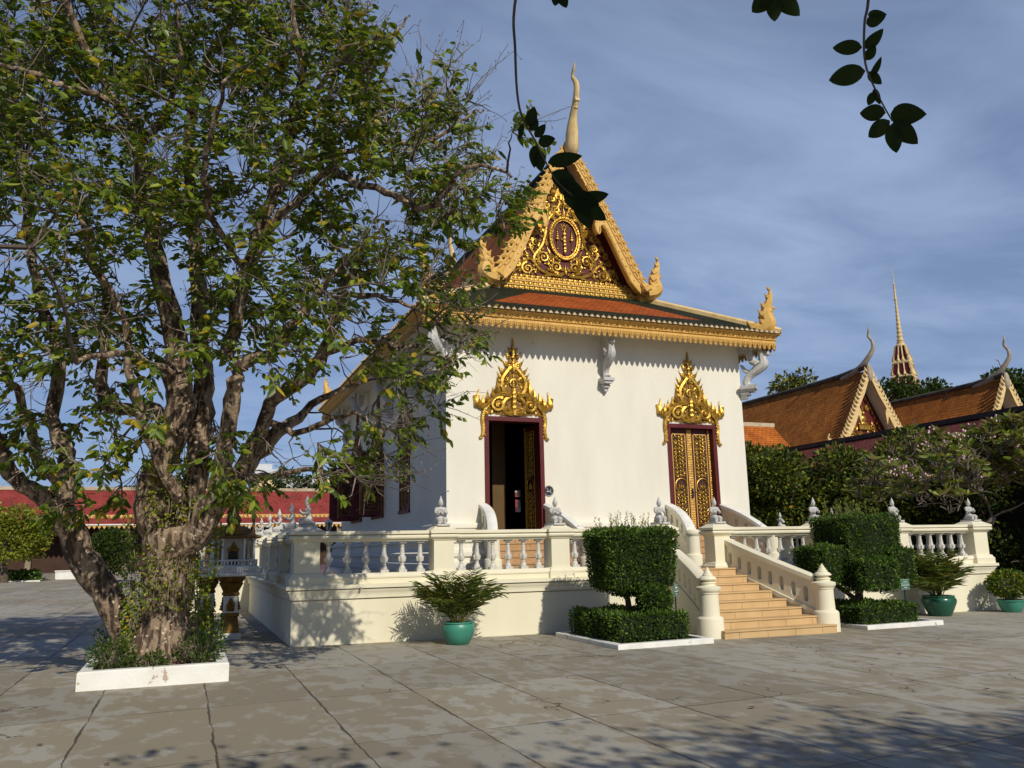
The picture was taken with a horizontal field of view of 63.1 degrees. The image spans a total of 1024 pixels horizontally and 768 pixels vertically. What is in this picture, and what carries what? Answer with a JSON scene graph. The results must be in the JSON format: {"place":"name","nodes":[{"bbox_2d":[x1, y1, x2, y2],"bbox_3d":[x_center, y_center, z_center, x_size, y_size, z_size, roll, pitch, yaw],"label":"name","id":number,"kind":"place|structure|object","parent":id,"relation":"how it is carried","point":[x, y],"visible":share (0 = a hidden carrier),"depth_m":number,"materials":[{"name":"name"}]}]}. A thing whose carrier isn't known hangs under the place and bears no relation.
{"place":"outdoors","nodes":[
{"label":"outdoors","id":0,"kind":"place"},
{"bbox_2d":[194,530,218,631],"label":"spirit house","id":1,"kind":"structure","parent":0,"point":[212,587],"depth_m":17.53,"materials":[{"name":"white paint"}]},
{"bbox_2d":[196,545,215,562],"bbox_3d":[-6.362,3.573,17.559,0.520,0.450,0.020,4,-12,-24],"label":"shrine door","id":2,"kind":"structure","parent":1,"relation":"in","point":[207,555],"depth_m":17.54,"materials":[{"name":"brown wood"}]},
{"bbox_2d":[200,511,265,639],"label":"spirit house","id":3,"kind":"structure","parent":0,"point":[236,552],"depth_m":16.24,"materials":[{"name":"gold paint"}]},
{"bbox_2d":[219,542,247,564],"bbox_3d":[-5.444,3.300,16.280,0.520,0.450,0.020,3,-12,-21],"label":"shrine door","id":4,"kind":"structure","parent":3,"relation":"in","point":[233,551],"depth_m":16.28,"materials":[{"name":"gold wood"}]},
{"bbox_2d":[0,577,1023,767],"bbox_3d":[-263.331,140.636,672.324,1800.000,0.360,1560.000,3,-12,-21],"label":"pavement","id":5,"kind":"structure","parent":0,"point":[851,698],"depth_m":8.94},
{"bbox_2d":[8,568,42,581],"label":"clipped hedge","id":6,"kind":"object","parent":5,"relation":"on","point":[26,575],"visible":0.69,"depth_m":58.35,"materials":[{"name":"green plant"}]},
{"bbox_2d":[0,499,57,582],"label":"yellow green tree","id":7,"kind":"object","parent":5,"relation":"on","point":[16,536],"visible":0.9,"depth_m":56.76,"materials":[{"name":"green plant"}]},
{"bbox_2d":[55,570,74,579],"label":"low wall","id":8,"kind":"structure","parent":5,"relation":"on","point":[64,574],"depth_m":63.21,"materials":[{"name":"white paint"}]},
{"bbox_2d":[91,525,139,576],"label":"dark bush","id":9,"kind":"object","parent":5,"relation":"on","point":[107,550],"visible":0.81,"depth_m":54.62,"materials":[{"name":"green plant"}]},
{"bbox_2d":[75,646,228,691],"bbox_3d":[-4.857,3.900,11.409,1.760,0.290,2.220,3,-12,-21],"label":"tree planter","id":10,"kind":"object","parent":5,"relation":"on","point":[90,679],"visible":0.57,"depth_m":10.44,"materials":[{"name":"white-painted concrete"},{"name":"soil"}]},
{"bbox_2d":[86,624,108,658],"bbox_3d":[-5.594,3.620,11.729,0.712,0.618,0.740,3,-12,-21],"label":"ground shrub","id":11,"kind":"object","parent":10,"relation":"in","point":[105,637],"visible":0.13,"depth_m":11.65,"materials":[{"name":"green plant"}]},
{"bbox_2d":[81,636,138,669],"bbox_3d":[-5.169,3.487,10.739,0.689,0.466,0.693,3,-12,-21],"label":"ground shrub","id":12,"kind":"object","parent":10,"relation":"in","point":[96,655],"visible":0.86,"depth_m":10.68,"materials":[{"name":"green plant"}]},
{"bbox_2d":[131,648,171,666],"bbox_3d":[-4.616,3.551,10.718,0.472,0.309,0.482,-2,-11,4],"label":"ground shrub","id":13,"kind":"object","parent":10,"relation":"in","point":[152,654],"visible":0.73,"depth_m":10.69,"materials":[{"name":"green plant"}]},
{"bbox_2d":[171,626,228,663],"bbox_3d":[-4.189,3.525,11.213,0.746,0.528,0.755,3,-12,-21],"label":"ground shrub","id":14,"kind":"object","parent":10,"relation":"on","point":[208,654],"visible":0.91,"depth_m":11.13,"materials":[{"name":"green plant"}]},
{"bbox_2d":[191,607,228,652],"bbox_3d":[-4.523,3.621,12.149,0.792,0.735,0.794,3,-12,-21],"label":"ground shrub","id":15,"kind":"object","parent":10,"relation":"in","point":[214,626],"visible":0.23,"depth_m":12.19,"materials":[{"name":"green plant"}]},
{"bbox_2d":[0,0,570,666],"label":"old tree","id":16,"kind":"object","parent":10,"relation":"in","point":[176,518],"visible":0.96,"depth_m":10.65,"materials":[{"name":"green plant"}]},
{"bbox_2d":[190,558,249,612],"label":"stone staircase","id":17,"kind":"structure","parent":5,"relation":"on","point":[244,597],"depth_m":23.93,"materials":[{"name":"stone"}]},
{"bbox_2d":[0,479,516,579],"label":"gallery","id":18,"kind":"object","parent":5,"relation":"on","point":[51,563],"visible":0.18,"depth_m":69.94,"materials":[{"name":"red tile"}]},
{"bbox_2d":[250,466,329,488],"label":"tree","id":19,"kind":"object","parent":5,"relation":"on","point":[280,484],"visible":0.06,"depth_m":91.31,"materials":[{"name":"green plant"}]},
{"bbox_2d":[255,464,328,487],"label":"apartment block","id":20,"kind":"structure","parent":5,"relation":"on","point":[267,468],"depth_m":189.16,"materials":[{"name":"white concrete"}]},
{"bbox_2d":[408,567,511,644],"bbox_3d":[-0.981,3.955,14.925,1.892,1.334,1.755,3,-12,-21],"label":"potted palm","id":21,"kind":"object","parent":5,"relation":"on","point":[462,603],"visible":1,"depth_m":14.62,"materials":[{"name":"green plant"}]},
{"bbox_2d":[246,521,998,646],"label":"terrace","id":22,"kind":"structure","parent":5,"relation":"on","point":[300,595],"depth_m":16.26,"materials":[{"name":"beige paint"}]},
{"bbox_2d":[255,518,263,536],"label":"kneeling statue","id":23,"kind":"object","parent":22,"relation":"on","point":[261,529],"visible":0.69,"depth_m":24.36,"materials":[{"name":"grey stone"}]},
{"bbox_2d":[260,515,272,535],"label":"kneeling statue","id":24,"kind":"object","parent":22,"relation":"on","point":[267,531],"visible":0.86,"depth_m":22.00,"materials":[{"name":"grey stone"}]},
{"bbox_2d":[269,509,282,533],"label":"kneeling statue","id":25,"kind":"object","parent":22,"relation":"on","point":[276,529],"visible":0.94,"depth_m":19.76,"materials":[{"name":"grey stone"}]},
{"bbox_2d":[280,504,295,530],"bbox_3d":[-4.678,2.809,17.627,0.400,0.598,0.272,3,-12,-21],"label":"kneeling statue","id":26,"kind":"object","parent":22,"relation":"on","point":[289,526],"visible":0.93,"depth_m":17.52,"materials":[{"name":"grey stone"}]},
{"bbox_2d":[294,495,317,527],"bbox_3d":[-3.795,2.346,15.389,0.400,0.598,0.272,3,-12,-21],"label":"kneeling statue","id":27,"kind":"object","parent":22,"relation":"on","point":[307,521],"visible":1,"depth_m":15.28,"materials":[{"name":"grey stone"}]},
{"bbox_2d":[324,518,332,567],"bbox_3d":[-6.345,5.478,28.788,0.330,1.690,0.286,3,-12,-21],"label":"lamp post","id":28,"kind":"object","parent":22,"relation":"on","point":[329,523],"visible":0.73,"depth_m":28.83,"materials":[{"name":"white paint"}]},
{"bbox_2d":[432,496,449,525],"bbox_3d":[-1.389,2.481,16.311,0.272,0.598,0.400,3,-12,-21],"label":"kneeling statue","id":29,"kind":"object","parent":22,"relation":"on","point":[440,518],"visible":1,"depth_m":16.24,"materials":[{"name":"grey stone"}]},
{"bbox_2d":[479,503,586,568],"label":"staircase","id":30,"kind":"structure","parent":22,"relation":"on","point":[488,518],"depth_m":19.88,"materials":[{"name":"white stone tile"},{"name":"cream plaster"},{"name":"white paint"}]},
{"bbox_2d":[317,63,781,570],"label":"temple","id":31,"kind":"structure","parent":22,"relation":"on","point":[610,383],"depth_m":23.01,"materials":[{"name":"paint"}]},
{"bbox_2d":[329,415,361,523],"bbox_3d":[-6.073,3.031,31.208,1.180,4.281,2.079,3,-12,-21],"label":"window frame","id":32,"kind":"structure","parent":31,"relation":"in","point":[336,513],"depth_m":30.63,"materials":[{"name":"red paint"}]},
{"bbox_2d":[350,395,383,519],"bbox_3d":[-4.709,2.343,27.886,1.080,4.281,1.867,3,-12,-21],"label":"window frame","id":33,"kind":"structure","parent":31,"relation":"in","point":[375,510],"depth_m":26.92,"materials":[{"name":"red paint"}]},
{"bbox_2d":[396,380,410,513],"bbox_3d":[-3.078,1.663,24.626,0.436,4.281,1.600,3,-12,-21],"label":"window frame","id":34,"kind":"structure","parent":31,"relation":"in","point":[404,496],"depth_m":24.39,"materials":[{"name":"red paint"}]},
{"bbox_2d":[545,485,553,495],"bbox_3d":[0.946,2.741,21.376,0.282,0.282,0.027,3,-12,-21],"label":"notice sign","id":35,"kind":"object","parent":31,"relation":"attached to","point":[549,490],"visible":1,"depth_m":21.38,"materials":[{"name":"white metal"}]},
{"bbox_2d":[546,496,565,524],"bbox_3d":[0.896,2.609,17.186,0.272,0.598,0.400,3,-12,-21],"label":"kneeling statue","id":36,"kind":"object","parent":22,"relation":"on","point":[555,518],"visible":1,"depth_m":17.11,"materials":[{"name":"grey stone"}]},
{"bbox_2d":[650,497,669,524],"bbox_3d":[3.199,2.738,18.067,0.272,0.598,0.400,3,-12,-21],"label":"kneeling statue","id":37,"kind":"object","parent":22,"relation":"on","point":[659,518],"visible":0.99,"depth_m":17.99,"materials":[{"name":"grey stone"}]},
{"bbox_2d":[706,497,725,523],"bbox_3d":[4.524,2.812,18.575,0.272,0.598,0.400,3,-12,-21],"label":"kneeling statue","id":38,"kind":"object","parent":22,"relation":"on","point":[715,518],"visible":1,"depth_m":18.50,"materials":[{"name":"grey stone"}]},
{"bbox_2d":[665,503,778,565],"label":"staircase","id":39,"kind":"structure","parent":22,"relation":"on","point":[690,539],"depth_m":21.78,"materials":[{"name":"stone"}]},
{"bbox_2d":[777,512,785,526],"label":"kneeling statue","id":40,"kind":"object","parent":22,"relation":"on","point":[780,521],"visible":0.76,"depth_m":27.96,"materials":[{"name":"grey stone"}]},
{"bbox_2d":[805,497,819,522],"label":"kneeling statue","id":41,"kind":"object","parent":22,"relation":"on","point":[812,510],"visible":0.66,"depth_m":19.54,"materials":[{"name":"grey stone"}]},
{"bbox_2d":[888,498,904,521],"bbox_3d":[9.336,3.081,20.417,0.272,0.598,0.400,3,-12,-21],"label":"kneeling statue","id":42,"kind":"object","parent":22,"relation":"on","point":[892,508],"visible":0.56,"depth_m":20.40,"materials":[{"name":"grey stone"}]},
{"bbox_2d":[960,498,980,521],"bbox_3d":[11.705,3.213,21.324,0.272,0.598,0.400,3,-12,-21],"label":"kneeling statue","id":43,"kind":"object","parent":22,"relation":"on","point":[969,516],"visible":1,"depth_m":21.25,"materials":[{"name":"grey stone"}]},
{"bbox_2d":[568,603,690,642],"bbox_3d":[2.087,4.328,15.000,1.667,0.746,2.106,3,-12,-21],"label":"square hedge","id":44,"kind":"object","parent":5,"relation":"on","point":[616,622],"visible":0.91,"depth_m":14.30,"materials":[{"name":"green plant"}]},
{"bbox_2d":[556,631,713,649],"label":"garden kerb","id":45,"kind":"structure","parent":5,"relation":"on","point":[694,639],"depth_m":14.05,"materials":[{"name":"white paint"}]},
{"bbox_2d":[581,511,679,615],"bbox_3d":[2.179,3.411,15.050,1.578,2.300,1.486,3,-12,-21],"label":"topiary tree","id":46,"kind":"object","parent":45,"relation":"on","point":[625,562],"visible":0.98,"depth_m":14.74,"materials":[{"name":"green plant"}]},
{"bbox_2d":[673,584,678,611],"bbox_3d":[2.912,4.045,14.730,0.036,0.970,0.270,-7,-13,26],"label":"plant sign","id":47,"kind":"object","parent":5,"relation":"on","point":[675,589],"visible":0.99,"depth_m":14.76,"materials":[{"name":"green metal"}]},
{"bbox_2d":[512,0,926,227],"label":"overhanging tree","id":48,"kind":"object","parent":5,"relation":"on","point":[586,207],"visible":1,"depth_m":2.00,"materials":[{"name":"green plant"}]},
{"bbox_2d":[668,538,840,638],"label":"stone staircase","id":49,"kind":"structure","parent":5,"relation":"on","point":[749,592],"depth_m":16.19,"materials":[{"name":"tile"}]},
{"bbox_2d":[515,405,1023,572],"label":"gallery","id":50,"kind":"object","parent":5,"relation":"on","point":[866,441],"depth_m":36.12,"materials":[{"name":"tile"}]},
{"bbox_2d":[765,366,816,394],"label":"tree","id":51,"kind":"object","parent":5,"relation":"on","point":[793,381],"visible":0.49,"depth_m":74.19,"materials":[{"name":"green plant"}]},
{"bbox_2d":[744,437,863,553],"bbox_3d":[10.365,4.935,32.118,5.322,6.087,5.839,3,-12,-21],"label":"round tree","id":52,"kind":"object","parent":5,"relation":"on","point":[777,481],"visible":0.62,"depth_m":30.62,"materials":[{"name":"green plant"}]},
{"bbox_2d":[742,327,902,449],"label":"pavilion","id":53,"kind":"structure","parent":5,"relation":"on","point":[852,402],"depth_m":51.32,"materials":[{"name":"orange tile"}]},
{"bbox_2d":[794,418,956,553],"bbox_3d":[13.582,4.581,31.707,5.686,6.480,5.403,3,-12,-21],"label":"round tree","id":54,"kind":"object","parent":5,"relation":"on","point":[833,470],"visible":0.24,"depth_m":30.78,"materials":[{"name":"green plant"}]},
{"bbox_2d":[834,597,919,624],"bbox_3d":[7.317,4.794,17.344,1.763,0.756,1.787,3,-12,-21],"label":"square hedge","id":55,"kind":"object","parent":5,"relation":"on","point":[868,611],"visible":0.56,"depth_m":16.72,"materials":[{"name":"green plant"}]},
{"bbox_2d":[840,618,943,629],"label":"garden kerb","id":56,"kind":"structure","parent":5,"relation":"on","point":[925,622],"depth_m":16.58,"materials":[{"name":"white paint"}]},
{"bbox_2d":[791,498,917,600],"bbox_3d":[7.270,3.671,17.515,2.461,2.564,1.869,3,-12,-21],"label":"topiary tree","id":57,"kind":"object","parent":56,"relation":"on","point":[859,552],"visible":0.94,"depth_m":17.29,"materials":[{"name":"green plant"}]},
{"bbox_2d":[900,579,909,603],"bbox_3d":[8.019,4.441,16.937,0.270,0.920,0.036,5,-13,-27],"label":"plant sign","id":58,"kind":"object","parent":56,"relation":"on","point":[905,584],"visible":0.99,"depth_m":16.98,"materials":[{"name":"green metal"}]},
{"bbox_2d":[890,271,921,399],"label":"spire","id":59,"kind":"structure","parent":5,"relation":"on","point":[902,362],"depth_m":119.57,"materials":[{"name":"paint"}]},
{"bbox_2d":[877,373,957,400],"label":"tree","id":60,"kind":"object","parent":5,"relation":"on","point":[900,391],"visible":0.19,"depth_m":92.60,"materials":[{"name":"green plant"}]},
{"bbox_2d":[841,408,1023,537],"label":"frangipani tree","id":61,"kind":"object","parent":5,"relation":"on","point":[971,455],"visible":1,"depth_m":25.35,"materials":[{"name":"green plant"}]},
{"bbox_2d":[909,548,974,616],"bbox_3d":[9.898,4.538,19.235,2.189,1.582,2.149,3,-12,-21],"label":"potted palm","id":62,"kind":"object","parent":5,"relation":"on","point":[942,575],"visible":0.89,"depth_m":18.93,"materials":[{"name":"green plant"}]},
{"bbox_2d":[888,335,1022,426],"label":"pavilion","id":63,"kind":"structure","parent":5,"relation":"on","point":[989,393],"depth_m":53.43,"materials":[{"name":"orange tile"}]},
{"bbox_2d":[901,470,1023,570],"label":"round tree","id":64,"kind":"object","parent":5,"relation":"on","point":[946,517],"visible":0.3,"depth_m":30.24,"materials":[{"name":"green plant"}]},
{"bbox_2d":[980,359,1023,404],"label":"tree","id":65,"kind":"object","parent":5,"relation":"on","point":[1018,384],"visible":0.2,"depth_m":79.42,"materials":[{"name":"green plant"}]},
{"bbox_2d":[982,567,1023,612],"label":"potted shrub","id":66,"kind":"object","parent":5,"relation":"on","point":[1010,603],"visible":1,"depth_m":19.85,"materials":[{"name":"green plant"}]},
{"bbox_2d":[0,0,1023,487],"label":"sky","id":67,"kind":"structure","parent":0,"point":[722,145],"materials":[{"name":"blue"}]}
]}

